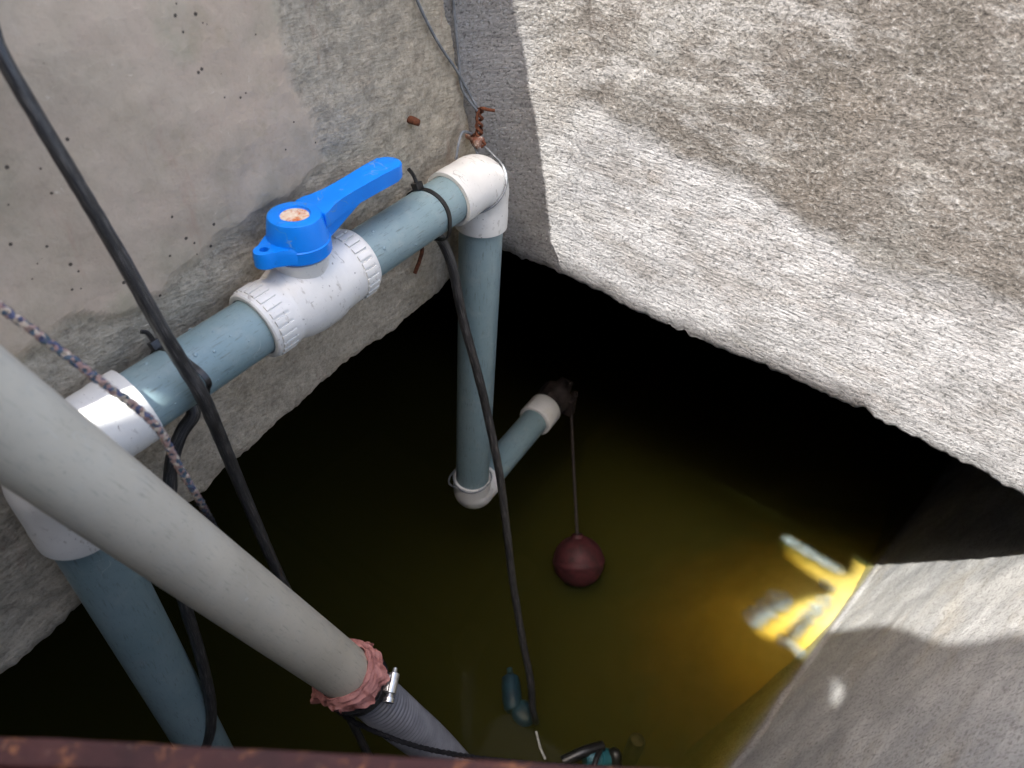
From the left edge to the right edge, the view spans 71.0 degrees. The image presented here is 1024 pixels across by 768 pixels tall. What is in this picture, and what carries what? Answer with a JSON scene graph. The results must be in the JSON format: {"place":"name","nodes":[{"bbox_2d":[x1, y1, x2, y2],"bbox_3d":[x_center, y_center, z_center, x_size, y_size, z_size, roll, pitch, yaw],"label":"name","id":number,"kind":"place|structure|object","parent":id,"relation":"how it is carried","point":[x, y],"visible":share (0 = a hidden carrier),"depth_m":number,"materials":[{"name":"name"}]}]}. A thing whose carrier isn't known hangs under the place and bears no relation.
{"place":"outdoors","nodes":[
{"label":"outdoors","id":0,"kind":"place"},
{"bbox_2d":[0,345,468,758],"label":"suction pipe","id":1,"kind":"object","parent":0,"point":[65,463],"visible":0.94,"depth_m":0.54,"materials":[{"name":"grey plastic"}]},
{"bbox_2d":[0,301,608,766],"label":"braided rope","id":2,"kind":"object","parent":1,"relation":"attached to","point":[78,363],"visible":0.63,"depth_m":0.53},
{"bbox_2d":[0,250,904,743],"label":"tank floor","id":3,"kind":"structure","parent":0,"point":[348,468],"depth_m":2.95,"materials":[{"name":"concrete"}]},
{"bbox_2d":[0,0,475,673],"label":"concrete wall","id":4,"kind":"structure","parent":3,"relation":"on","point":[200,138],"depth_m":0.65,"materials":[{"name":"grey concrete"}]},
{"bbox_2d":[0,27,371,754],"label":"power cable","id":5,"kind":"object","parent":4,"relation":"attached to","point":[54,145],"visible":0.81,"depth_m":0.55,"materials":[{"name":"black rubber"}]},
{"bbox_2d":[1,154,604,746],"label":"water pipe","id":6,"kind":"object","parent":4,"relation":"attached to","point":[323,272],"visible":0.92,"depth_m":0.75,"materials":[{"name":"blue plastic"}]},
{"bbox_2d":[140,330,211,404],"bbox_3d":[-0.305,-0.010,0.659,0.075,0.077,0.011,23,45,20],"label":"cable tie","id":7,"kind":"object","parent":6,"relation":"attached to","point":[154,344],"visible":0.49,"depth_m":0.65,"materials":[{"name":"black plastic"}]},
{"bbox_2d":[163,405,216,745],"bbox_3d":[-0.360,0.252,0.817,0.031,0.532,0.166,17,44,14],"label":"power cable","id":8,"kind":"object","parent":7,"relation":"hanging from","point":[188,422],"visible":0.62,"depth_m":0.82,"materials":[{"name":"black rubber"}]},
{"bbox_2d":[406,168,451,240],"bbox_3d":[-0.101,-0.212,0.852,0.066,0.087,0.012,19,44,16],"label":"cable tie","id":9,"kind":"object","parent":6,"relation":"attached to","point":[416,185],"visible":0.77,"depth_m":0.84,"materials":[{"name":"black plastic"}]},
{"bbox_2d":[434,234,538,724],"bbox_3d":[-0.008,0.215,1.135,0.064,0.930,0.296,-31,53,-33],"label":"power cable","id":10,"kind":"object","parent":9,"relation":"hanging from","point":[451,263],"visible":0.92,"depth_m":1.11,"materials":[{"name":"black rubber"}]},
{"bbox_2d":[448,468,491,493],"bbox_3d":[-0.074,0.174,1.315,0.075,0.021,0.075,29,47,24],"label":"galvanised wire","id":11,"kind":"object","parent":6,"relation":"attached to","point":[453,474],"visible":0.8,"depth_m":1.30,"materials":[{"name":"grey metal"}]},
{"bbox_2d":[407,115,420,126],"bbox_3d":[-0.117,-0.306,0.830,0.024,0.012,0.011,21,45,18],"label":"iron stub","id":12,"kind":"object","parent":4,"relation":"attached to","point":[412,120],"visible":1,"depth_m":0.83,"materials":[{"name":"metal"}]},
{"bbox_2d":[413,247,423,273],"bbox_3d":[-0.121,-0.176,0.939,0.012,0.065,0.024,11,42,7],"label":"iron spike","id":13,"kind":"object","parent":4,"relation":"hanging from","point":[418,264],"visible":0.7,"depth_m":0.94,"materials":[{"name":"metal"}]},
{"bbox_2d":[416,0,477,111],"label":"galvanised wire","id":14,"kind":"object","parent":4,"relation":"attached to","point":[461,82],"visible":1,"depth_m":0.83,"materials":[{"name":"grey metal"}]},
{"bbox_2d":[227,379,892,767],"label":"silt bed","id":15,"kind":"object","parent":3,"relation":"on","point":[697,507],"visible":0.86,"depth_m":2.14,"materials":[{"name":"brown soil"}]},
{"bbox_2d":[443,0,1023,494],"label":"concrete wall","id":16,"kind":"structure","parent":3,"relation":"on","point":[825,196],"depth_m":0.81,"materials":[{"name":"grey concrete"}]},
{"bbox_2d":[465,133,484,148],"bbox_3d":[-0.055,-0.320,0.930,0.016,0.016,0.049,-29,52,-31],"label":"nail","id":17,"kind":"object","parent":16,"relation":"attached to","point":[476,142],"visible":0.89,"depth_m":0.92,"materials":[{"name":"brown metal"}]},
{"bbox_2d":[455,130,507,213],"bbox_3d":[-0.041,-0.267,0.910,0.080,0.087,0.061,29,47,24],"label":"galvanised wire","id":18,"kind":"object","parent":17,"relation":"attached to","point":[495,158],"visible":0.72,"depth_m":0.91,"materials":[{"name":"silver metal"}]},
{"bbox_2d":[470,107,494,148],"bbox_3d":[-0.038,-0.327,0.915,0.027,0.055,0.023,29,47,24],"label":"tie wire","id":19,"kind":"object","parent":17,"relation":"attached to","point":[479,112],"visible":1,"depth_m":0.91,"materials":[{"name":"brown metal"}]},
{"bbox_2d":[665,433,1023,767],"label":"tank wall","id":20,"kind":"structure","parent":3,"relation":"on","point":[912,656],"depth_m":1.14,"materials":[{"name":"grey concrete"}]},
{"bbox_2d":[0,736,630,767],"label":"steel bar","id":21,"kind":"object","parent":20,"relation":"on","point":[25,752],"visible":1,"depth_m":0.31,"materials":[{"name":"red paint"}]},
{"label":"water","id":22,"kind":"structure","parent":0,"visible":0},
{"bbox_2d":[501,667,521,713],"bbox_3d":[-0.002,0.603,1.417,0.038,0.038,0.086,-1,42,-6],"label":"float switch","id":23,"kind":"object","parent":22,"relation":"in","point":[511,692],"visible":0.98,"depth_m":1.40,"materials":[{"name":"blue plastic"}]},
{"bbox_2d":[510,700,531,726],"bbox_3d":[0.022,0.635,1.385,0.052,0.028,0.046,29,47,24],"label":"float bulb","id":24,"kind":"object","parent":22,"relation":"on","point":[520,715],"visible":0.74,"depth_m":1.37,"materials":[{"name":"blue plastic"}]},
{"bbox_2d":[535,731,545,759],"bbox_3d":[0.051,0.652,1.295,0.006,0.005,0.051,-10,44,-15],"label":"string","id":25,"kind":"object","parent":22,"relation":"on","point":[539,745],"visible":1,"depth_m":1.29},
{"bbox_2d":[560,740,621,766],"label":"submersible pump","id":26,"kind":"object","parent":22,"relation":"in","point":[596,753],"visible":0.94,"depth_m":1.29,"materials":[{"name":"teal plastic"}]},
{"bbox_2d":[622,733,644,767],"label":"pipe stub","id":27,"kind":"object","parent":22,"relation":"in","point":[633,748],"visible":1,"depth_m":1.39,"materials":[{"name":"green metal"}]},
{"bbox_2d":[754,539,832,654],"bbox_3d":[0.616,0.455,1.566,0.166,0.001,0.300,29,47,24],"label":"floating scum","id":28,"kind":"object","parent":22,"relation":"on","point":[815,608],"visible":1,"depth_m":1.54,"materials":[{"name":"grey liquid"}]}
]}

